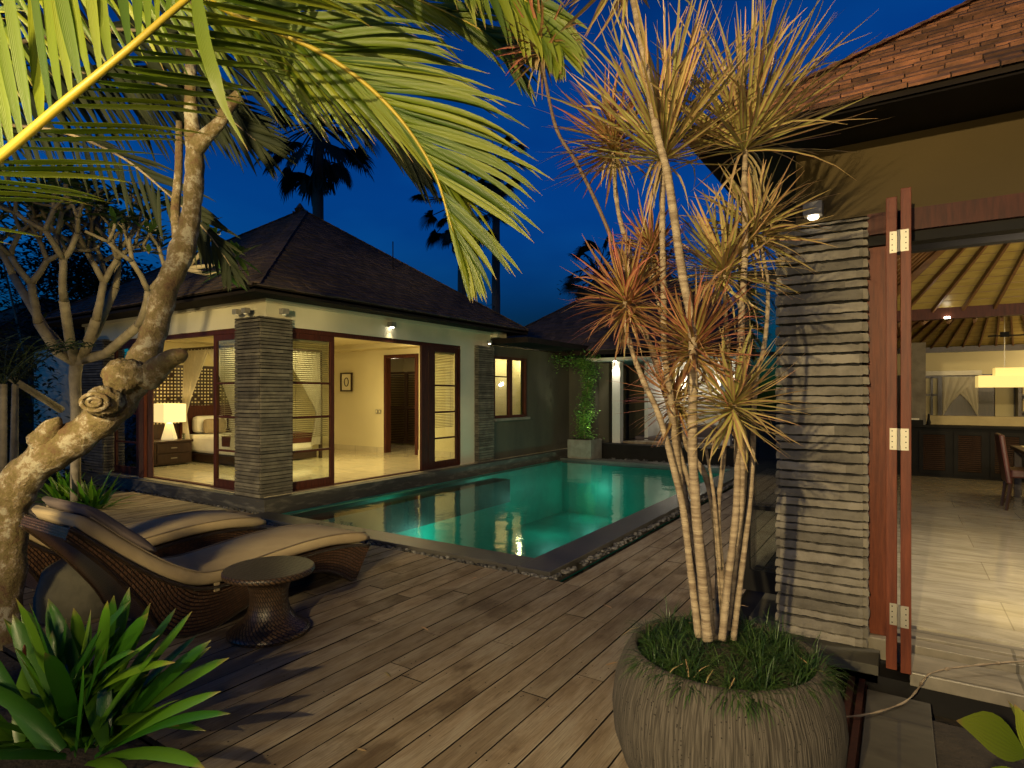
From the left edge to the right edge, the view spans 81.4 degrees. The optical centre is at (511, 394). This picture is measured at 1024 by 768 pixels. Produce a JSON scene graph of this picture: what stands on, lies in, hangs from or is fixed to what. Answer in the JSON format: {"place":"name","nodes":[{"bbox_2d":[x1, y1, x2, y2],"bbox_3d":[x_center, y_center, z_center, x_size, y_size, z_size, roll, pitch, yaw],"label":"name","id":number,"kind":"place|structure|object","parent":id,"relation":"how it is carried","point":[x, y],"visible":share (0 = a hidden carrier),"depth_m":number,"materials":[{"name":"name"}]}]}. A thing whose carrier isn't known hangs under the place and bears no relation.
{"place":"outdoors","nodes":[
{"label":"outdoors","id":0,"kind":"place"},
{"bbox_2d":[33,485,126,503],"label":"entry path","id":1,"kind":"structure","parent":0,"point":[97,488],"depth_m":10.05,"materials":[{"name":"stone"}]},
{"bbox_2d":[35,470,112,505],"bbox_3d":[-6.875,1.385,9.077,1.215,0.636,1.309,0,0,33],"label":"lily clump","id":2,"kind":"object","parent":1,"relation":"on","point":[53,489],"visible":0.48,"depth_m":8.91,"materials":[{"name":"green plant"}]},
{"bbox_2d":[0,0,965,337],"label":"sky","id":3,"kind":"structure","parent":0,"point":[379,213],"materials":[{"name":"blue"}]},
{"bbox_2d":[7,448,1019,741],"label":"ground","id":4,"kind":"structure","parent":0,"point":[765,464],"depth_m":7.28,"materials":[{"name":"soil"}]},
{"bbox_2d":[0,295,83,448],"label":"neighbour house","id":5,"kind":"structure","parent":4,"relation":"on","point":[25,424],"depth_m":19.31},
{"bbox_2d":[0,290,91,485],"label":"hedge shrub","id":6,"kind":"object","parent":4,"relation":"on","point":[22,403],"visible":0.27,"depth_m":11.10,"materials":[{"name":"green plant"}]},
{"bbox_2d":[0,171,156,416],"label":"hedge shrub","id":7,"kind":"object","parent":4,"relation":"on","point":[74,264],"visible":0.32,"depth_m":16.61,"materials":[{"name":"green plant"}]},
{"bbox_2d":[0,164,171,502],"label":"plumeria tree","id":8,"kind":"object","parent":4,"relation":"on","point":[96,214],"visible":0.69,"depth_m":7.53,"materials":[{"name":"brown plant"}]},
{"bbox_2d":[43,245,158,335],"bbox_3d":[-12.389,-1.450,19.242,6.790,6.474,5.093,0,0,9],"label":"hedge shrub","id":9,"kind":"object","parent":4,"relation":"on","point":[126,278],"visible":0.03,"depth_m":18.30,"materials":[{"name":"green plant"}]},
{"bbox_2d":[236,79,381,219],"bbox_3d":[-7.240,-5.196,22.014,5.113,13.891,5.430,0,0,33],"label":"fan palm","id":10,"kind":"object","parent":4,"relation":"on","point":[317,185],"visible":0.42,"depth_m":21.90,"materials":[{"name":"plant"}]},
{"bbox_2d":[34,203,598,513],"bbox_3d":[-4.275,-1.135,14.471,9.450,5.830,10.302,0,0,33],"label":"villa","id":11,"kind":"object","parent":4,"relation":"on","point":[502,402],"visible":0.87,"depth_m":11.27,"materials":[{"name":"paint"}]},
{"bbox_2d":[114,343,137,474],"bbox_3d":[-7.159,0.260,11.075,0.920,2.400,0.045,0,0,33],"label":"door leaf","id":12,"kind":"structure","parent":11,"relation":"in","point":[126,437],"depth_m":11.07,"materials":[{"name":"red wood"}]},
{"bbox_2d":[138,393,146,477],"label":"door leaf","id":13,"kind":"structure","parent":11,"relation":"in","point":[145,396],"depth_m":10.46,"materials":[{"name":"red wood"}]},
{"bbox_2d":[139,390,153,476],"bbox_3d":[-6.447,0.260,10.496,0.220,2.400,0.045,0,0,-12],"label":"door leaf","id":14,"kind":"structure","parent":11,"relation":"in","point":[150,394],"depth_m":10.48,"materials":[{"name":"red wood"}]},
{"bbox_2d":[154,438,193,465],"bbox_3d":[-7.293,1.205,12.523,0.715,0.490,0.820,0,0,33],"label":"nightstand","id":15,"kind":"object","parent":11,"relation":"on","point":[175,451],"visible":0.6,"depth_m":12.33,"materials":[{"name":"brown wood"}]},
{"bbox_2d":[154,403,185,439],"bbox_3d":[-7.270,0.580,12.627,0.460,0.759,0.460,0,0,33],"label":"table lamp","id":16,"kind":"object","parent":15,"relation":"on","point":[168,414],"visible":0.89,"depth_m":12.51,"materials":[{"name":"beige fabric"}]},
{"bbox_2d":[154,365,228,438],"bbox_3d":[-7.000,0.415,13.859,0.040,2.130,4.200,0,0,33],"label":"wall screen","id":17,"kind":"object","parent":11,"relation":"on","point":[169,390],"depth_m":13.26,"materials":[{"name":"brown wood"}]},
{"bbox_2d":[214,333,236,488],"bbox_3d":[-4.363,0.260,9.285,0.880,2.400,0.093,0,0,33],"label":"door leaf","id":18,"kind":"structure","parent":11,"relation":"in","point":[224,339],"depth_m":9.44,"materials":[{"name":"red wood"}]},
{"bbox_2d":[232,309,240,315],"bbox_3d":[-4.043,-1.200,8.750,0.100,0.095,0.100,0,0,33],"label":"wall lamp","id":19,"kind":"object","parent":11,"relation":"attached to","point":[236,312],"visible":0.92,"depth_m":8.72,"materials":[{"name":"metal"}]},
{"bbox_2d":[241,308,249,314],"bbox_3d":[-3.858,-1.200,8.630,0.100,0.095,0.100,0,0,33],"label":"wall lamp","id":20,"kind":"object","parent":11,"relation":"attached to","point":[245,311],"visible":1,"depth_m":8.60,"materials":[{"name":"metal"}]},
{"bbox_2d":[179,345,321,464],"bbox_3d":[-5.884,0.230,13.461,2.255,2.480,2.120,0,0,33],"label":"bed","id":21,"kind":"object","parent":11,"relation":"on","point":[194,363],"depth_m":13.13,"materials":[{"name":"white fabric"}]},
{"bbox_2d":[279,308,288,315],"bbox_3d":[-3.365,-1.210,8.774,0.110,0.102,0.110,0,0,33],"label":"wall lamp","id":22,"kind":"object","parent":11,"relation":"attached to","point":[284,311],"visible":1,"depth_m":8.73,"materials":[{"name":"metal"}]},
{"bbox_2d":[290,333,333,489],"bbox_3d":[-3.179,0.260,9.387,0.093,2.400,0.870,0,0,33],"label":"door leaf","id":23,"kind":"structure","parent":11,"relation":"in","point":[300,337],"depth_m":9.45,"materials":[{"name":"red wood"}]},
{"bbox_2d":[340,372,352,391],"bbox_3d":[-4.396,-0.323,15.792,0.440,0.500,0.040,0,0,33],"label":"picture","id":24,"kind":"object","parent":11,"relation":"attached to","point":[346,381],"visible":1,"depth_m":15.80,"materials":[{"name":"beige paper"}]},
{"bbox_2d":[388,322,395,327],"bbox_3d":[-2.162,-1.240,10.688,0.120,0.110,0.120,0,0,33],"label":"wall lamp","id":25,"kind":"object","parent":11,"relation":"attached to","point":[391,324],"visible":1,"depth_m":10.64,"materials":[{"name":"beige metal"}]},
{"bbox_2d":[391,371,414,443],"bbox_3d":[-2.340,0.395,16.942,3.600,2.110,0.050,0,0,33],"label":"louvered wardrobe","id":26,"kind":"object","parent":11,"relation":"on","point":[405,407],"visible":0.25,"depth_m":17.47,"materials":[{"name":"brown wood"}]},
{"bbox_2d":[420,345,434,469],"bbox_3d":[-1.648,0.260,11.606,0.045,2.400,0.420,0,0,30],"label":"door leaf","id":27,"kind":"structure","parent":11,"relation":"in","point":[427,353],"depth_m":11.57,"materials":[{"name":"red wood"}]},
{"bbox_2d":[435,347,457,467],"bbox_3d":[-1.393,0.260,12.132,0.093,2.400,0.860,0,0,33],"label":"door leaf","id":28,"kind":"structure","parent":11,"relation":"in","point":[438,351],"depth_m":12.25,"materials":[{"name":"red wood"}]},
{"bbox_2d":[492,356,529,420],"bbox_3d":[-0.033,-0.130,14.015,0.180,1.480,1.500,0,0,33],"label":"window","id":29,"kind":"structure","parent":11,"relation":"in","point":[509,416],"depth_m":14.00,"materials":[{"name":"red wood"}]},
{"bbox_2d":[88,458,733,580],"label":"pebbles","id":30,"kind":"object","parent":4,"relation":"on","point":[599,554],"visible":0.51,"depth_m":6.52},
{"bbox_2d":[5,555,844,745],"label":"deck bearers","id":31,"kind":"object","parent":4,"relation":"on","point":[751,599],"depth_m":4.81,"materials":[{"name":"black paint"}]},
{"bbox_2d":[0,334,88,472],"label":"cane palm","id":32,"kind":"object","parent":31,"relation":"on","point":[3,424],"visible":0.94,"depth_m":6.29,"materials":[{"name":"green plant"}]},
{"bbox_2d":[33,559,103,623],"bbox_3d":[-3.281,1.503,4.580,0.707,0.531,0.684,0,0,33],"label":"boulder","id":33,"kind":"object","parent":31,"relation":"on","point":[64,587],"visible":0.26,"depth_m":4.28,"materials":[{"name":"stone"}]},
{"bbox_2d":[53,468,137,508],"bbox_3d":[-5.975,1.389,8.569,1.146,0.629,1.038,0,0,7],"label":"lily clump","id":34,"kind":"object","parent":31,"relation":"on","point":[93,497],"visible":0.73,"depth_m":8.51,"materials":[{"name":"green plant"}]},
{"bbox_2d":[2,469,778,767],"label":"deck","id":35,"kind":"structure","parent":31,"relation":"on","point":[492,668],"depth_m":3.66,"materials":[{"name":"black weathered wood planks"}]},
{"bbox_2d":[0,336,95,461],"bbox_3d":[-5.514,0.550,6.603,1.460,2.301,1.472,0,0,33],"label":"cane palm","id":36,"kind":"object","parent":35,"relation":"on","point":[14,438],"visible":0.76,"depth_m":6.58,"materials":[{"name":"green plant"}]},
{"bbox_2d":[25,510,266,589],"bbox_3d":[-3.438,1.164,5.277,0.708,0.998,2.394,0,0,33],"label":"sun lounger","id":37,"kind":"object","parent":35,"relation":"on","point":[175,534],"visible":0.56,"depth_m":5.48,"materials":[{"name":"beige fabric"}]},
{"bbox_2d":[18,496,370,638],"bbox_3d":[-2.225,1.164,4.631,0.708,0.998,2.394,0,0,33],"label":"sun lounger","id":38,"kind":"object","parent":35,"relation":"on","point":[105,557],"visible":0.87,"depth_m":4.01,"materials":[{"name":"brown wicker"}]},
{"bbox_2d":[221,556,314,647],"bbox_3d":[-1.683,1.422,4.125,0.604,0.456,0.604,0,0,33],"label":"side table","id":39,"kind":"object","parent":35,"relation":"on","point":[271,618],"visible":1,"depth_m":4.00,"materials":[{"name":"wicker"}]},
{"bbox_2d":[185,577,747,750],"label":"scattered leaves","id":40,"kind":"object","parent":35,"relation":"on","point":[388,674],"visible":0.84,"depth_m":3.62,"materials":[{"name":"brown plant"}]},
{"bbox_2d":[612,615,848,767],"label":"bowl planter","id":41,"kind":"object","parent":35,"relation":"on","point":[654,731],"visible":0.63,"depth_m":2.04,"materials":[{"name":"concrete"}]},
{"bbox_2d":[493,0,899,641],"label":"dracaena plant","id":42,"kind":"object","parent":41,"relation":"in","point":[741,106],"visible":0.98,"depth_m":2.36,"materials":[{"name":"beige plant"}]},
{"bbox_2d":[616,595,855,731],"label":"mondo grass","id":43,"kind":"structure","parent":41,"relation":"in","point":[778,643],"depth_m":2.26,"materials":[{"name":"green plant"}]},
{"bbox_2d":[620,622,826,705],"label":"fallen leaves","id":44,"kind":"object","parent":43,"relation":"on","point":[708,665],"visible":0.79,"depth_m":2.17,"materials":[{"name":"brown plant"}]},
{"bbox_2d":[409,155,508,294],"bbox_3d":[-2.138,-4.410,26.959,4.253,12.320,4.980,0,0,33],"label":"fan palm","id":45,"kind":"object","parent":4,"relation":"on","point":[435,236],"visible":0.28,"depth_m":26.88,"materials":[{"name":"plant"}]},
{"bbox_2d":[465,129,528,313],"bbox_3d":[-0.772,-5.423,28.867,2.927,14.347,3.176,0,0,-21],"label":"fan palm","id":46,"kind":"object","parent":4,"relation":"on","point":[496,271],"visible":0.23,"depth_m":28.82,"materials":[{"name":"plant"}]},
{"bbox_2d":[282,460,733,581],"bbox_3d":[0.735,2.430,10.593,4.520,1.440,8.760,0,0,33],"label":"pool basin","id":47,"kind":"object","parent":4,"relation":"in","point":[550,506],"visible":0.21,"depth_m":13.74,"materials":[{"name":"tile"}]},
{"bbox_2d":[302,478,509,533],"bbox_3d":[-1.540,1.924,9.955,0.400,0.452,4.890,0,0,33],"label":"pool step","id":48,"kind":"object","parent":47,"relation":"on","point":[400,514],"visible":0.64,"depth_m":9.77,"materials":[{"name":"tile"}]},
{"bbox_2d":[247,457,733,581],"bbox_3d":[0.902,1.683,10.520,4.640,0.135,9.180,0,0,33],"label":"pool coping","id":49,"kind":"object","parent":47,"relation":"on","point":[565,556],"visible":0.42,"depth_m":6.63,"materials":[{"name":"stone"}]},
{"bbox_2d":[567,437,601,459],"bbox_3d":[1.869,1.403,15.307,0.660,0.535,0.660,0,0,33],"label":"box planter","id":50,"kind":"object","parent":49,"relation":"on","point":[583,448],"visible":0.8,"depth_m":15.06,"materials":[{"name":"concrete"}]},
{"bbox_2d":[548,348,604,439],"bbox_3d":[1.697,-0.026,15.531,1.748,2.452,0.916,0,0,33],"label":"climbing vine","id":51,"kind":"object","parent":50,"relation":"in","point":[581,361],"visible":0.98,"depth_m":15.28,"materials":[{"name":"green plant"}]},
{"bbox_2d":[554,460,583,461],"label":"pool water","id":52,"kind":"structure","parent":47,"relation":"in","point":[567,461],"depth_m":14.91,"materials":[{"name":"teal liquid"}]},
{"bbox_2d":[0,651,1023,767],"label":"garden bed","id":53,"kind":"object","parent":4,"relation":"on","point":[957,747],"depth_m":2.83,"materials":[{"name":"soil"}]},
{"bbox_2d":[0,588,229,767],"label":"spider lily","id":54,"kind":"object","parent":53,"relation":"on","point":[104,700],"visible":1,"depth_m":2.60,"materials":[{"name":"green plant"}]},
{"bbox_2d":[0,1,243,652],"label":"gnarled tree","id":55,"kind":"object","parent":53,"relation":"on","point":[132,378],"visible":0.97,"depth_m":4.00,"materials":[{"name":"brown plant"}]},
{"bbox_2d":[166,217,261,291],"bbox_3d":[-2.726,-1.301,5.486,0.838,0.648,0.548,0,0,-37],"label":"plumeria spray","id":56,"kind":"object","parent":55,"relation":"attached to","point":[193,269],"visible":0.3,"depth_m":5.50,"materials":[{"name":"green plant"}]},
{"bbox_2d":[0,0,440,291],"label":"coconut palm","id":57,"kind":"object","parent":53,"relation":"on","point":[257,134],"visible":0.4,"depth_m":4.96,"materials":[{"name":"leaf"},{"name":"cane"}]},
{"bbox_2d":[0,0,589,302],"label":"coconut palm","id":58,"kind":"object","parent":53,"relation":"on","point":[355,37],"visible":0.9,"depth_m":2.49,"materials":[{"name":"leaf"},{"name":"cane"}]},
{"bbox_2d":[956,700,1023,767],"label":"broadleaf plant","id":59,"kind":"object","parent":53,"relation":"on","point":[993,733],"visible":1,"depth_m":1.51,"materials":[{"name":"green plant"}]},
{"bbox_2d":[560,236,623,299],"bbox_3d":[3.419,-2.274,24.027,3.202,8.048,3.363,0,0,16],"label":"fan palm","id":60,"kind":"object","parent":4,"relation":"on","point":[571,279],"visible":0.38,"depth_m":23.60,"materials":[{"name":"plant"}]},
{"bbox_2d":[557,235,722,301],"bbox_3d":[5.167,-2.255,25.390,7.660,8.086,4.499,0,0,33],"label":"backdrop tree","id":61,"kind":"object","parent":4,"relation":"on","point":[667,272],"visible":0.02,"depth_m":24.21,"materials":[{"name":"green plant"}]},
{"bbox_2d":[507,269,778,466],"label":"bale pavilion","id":62,"kind":"structure","parent":4,"relation":"on","point":[557,325],"depth_m":15.84,"materials":[{"name":"black paint"}]},
{"bbox_2d":[635,434,733,443],"bbox_3d":[4.812,1.179,16.017,2.600,0.099,1.500,0,0,33],"label":"daybed mattress","id":63,"kind":"object","parent":62,"relation":"on","point":[641,437],"visible":0.35,"depth_m":15.75,"materials":[{"name":"white fabric"}]},
{"bbox_2d":[697,424,717,436],"bbox_3d":[5.134,1.005,15.778,0.600,0.430,0.250,0,0,33],"label":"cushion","id":64,"kind":"object","parent":63,"relation":"on","point":[706,432],"visible":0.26,"depth_m":15.64,"materials":[{"name":"fabric"}]},
{"bbox_2d":[599,361,781,459],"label":"boundary wall","id":65,"kind":"structure","parent":4,"relation":"on","point":[767,451],"depth_m":16.25,"materials":[{"name":"grey paint"}]},
{"bbox_2d":[712,259,779,359],"bbox_3d":[8.777,-1.423,20.872,5.991,6.429,5.204,0,0,19],"label":"backdrop tree","id":66,"kind":"object","parent":4,"relation":"on","point":[772,314],"visible":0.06,"depth_m":20.74,"materials":[{"name":"green plant"}]},
{"bbox_2d":[685,0,1023,734],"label":"dining pavilion","id":67,"kind":"structure","parent":4,"relation":"on","point":[883,577],"depth_m":3.72,"materials":[{"name":"beige wood"}]},
{"bbox_2d":[738,269,781,594],"bbox_3d":[1.980,0.285,4.557,0.470,2.470,0.045,0,0,33],"label":"door leaf","id":68,"kind":"structure","parent":67,"relation":"in","point":[758,580],"depth_m":4.61,"materials":[{"name":"black paint"}]},
{"bbox_2d":[751,282,778,571],"bbox_3d":[2.063,0.285,4.647,0.470,2.470,0.045,0,0,33],"label":"door leaf","id":69,"kind":"structure","parent":67,"relation":"in","point":[753,321],"depth_m":4.72,"materials":[{"name":"black paint"}]},
{"bbox_2d":[803,200,823,219],"bbox_3d":[1.929,-1.170,3.809,0.110,0.102,0.110,0,0,33],"label":"wall lamp","id":70,"kind":"object","parent":67,"relation":"attached to","point":[817,212],"visible":0.92,"depth_m":3.77,"materials":[{"name":"beige metal"}]},
{"bbox_2d":[886,196,896,669],"bbox_3d":[2.207,0.218,3.459,0.053,2.647,0.295,0,0,33],"label":"folding door","id":71,"kind":"structure","parent":67,"relation":"in","point":[891,202],"depth_m":3.34,"materials":[{"name":"red wood"}]},
{"bbox_2d":[890,187,910,674],"bbox_3d":[2.233,0.201,3.422,0.101,2.682,0.327,0,0,33],"label":"folding door","id":72,"kind":"structure","parent":67,"relation":"in","point":[900,240],"depth_m":3.28,"materials":[{"name":"red wood"}]},
{"bbox_2d":[846,660,1023,717],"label":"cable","id":73,"kind":"object","parent":67,"relation":"on","point":[921,684],"visible":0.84,"depth_m":3.19,"materials":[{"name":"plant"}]},
{"bbox_2d":[926,376,944,414],"bbox_3d":[8.641,0.125,12.199,0.361,1.050,0.075,0,0,33],"label":"window","id":74,"kind":"structure","parent":67,"relation":"attached to","point":[933,395],"depth_m":12.20,"materials":[{"name":"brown wood"}]},
{"bbox_2d":[926,370,981,415],"bbox_3d":[8.828,-0.005,11.973,0.978,0.930,0.100,0,0,33],"label":"curtain","id":75,"kind":"object","parent":74,"relation":"hanging from","point":[953,388],"depth_m":11.89,"materials":[{"name":"beige fabric"}]},
{"bbox_2d":[897,415,1023,481],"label":"kitchen bar","id":76,"kind":"object","parent":67,"relation":"on","point":[961,447],"visible":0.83,"depth_m":10.38,"materials":[{"name":"black paint"}]},
{"bbox_2d":[911,414,930,424],"bbox_3d":[7.299,0.449,10.674,0.355,0.200,0.095,0,0,33],"label":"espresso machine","id":77,"kind":"object","parent":76,"relation":"on","point":[915,421],"visible":0.93,"depth_m":10.63,"materials":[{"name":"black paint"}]},
{"bbox_2d":[919,430,949,474],"bbox_3d":[7.491,1.030,10.561,0.440,0.760,0.024,0,0,33],"label":"louver door","id":78,"kind":"structure","parent":76,"relation":"in","point":[924,455],"depth_m":10.56,"materials":[{"name":"black paint"}]},
{"bbox_2d":[954,431,985,476],"bbox_3d":[7.910,1.030,10.288,0.440,0.760,0.024,0,0,33],"label":"louver door","id":79,"kind":"structure","parent":76,"relation":"in","point":[978,438],"depth_m":10.28,"materials":[{"name":"black paint"}]},
{"bbox_2d":[990,432,1023,478],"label":"louver door","id":80,"kind":"structure","parent":76,"relation":"in","point":[1011,436],"depth_m":10.04,"materials":[{"name":"black paint"}]},
{"bbox_2d":[975,317,1023,387],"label":"pendant lamp","id":81,"kind":"object","parent":67,"relation":"hanging from","point":[1008,377],"visible":0.84,"depth_m":8.51,"materials":[{"name":"yellow fabric"}]},
{"bbox_2d":[994,433,1023,510],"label":"dining chair","id":82,"kind":"object","parent":67,"relation":"on","point":[1009,474],"visible":1,"depth_m":7.51,"materials":[{"name":"red leather"}]},
{"bbox_2d":[1010,445,1023,496],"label":"dining table","id":83,"kind":"object","parent":67,"relation":"on","point":[1018,451],"visible":0.9,"depth_m":8.48,"materials":[{"name":"brown wood"}]},
{"bbox_2d":[844,675,866,767],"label":"drain track","id":84,"kind":"structure","parent":4,"relation":"on","point":[855,724],"depth_m":3.08,"materials":[{"name":"black metal"}]},
{"bbox_2d":[859,689,936,767],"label":"path","id":85,"kind":"structure","parent":0,"point":[901,736],"depth_m":2.89,"materials":[{"name":"stone"}]},
{"bbox_2d":[1015,387,1023,416],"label":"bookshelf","id":86,"kind":"object","parent":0,"point":[1019,402],"visible":0.41,"depth_m":11.21,"materials":[{"name":"brown wood"}]}
]}

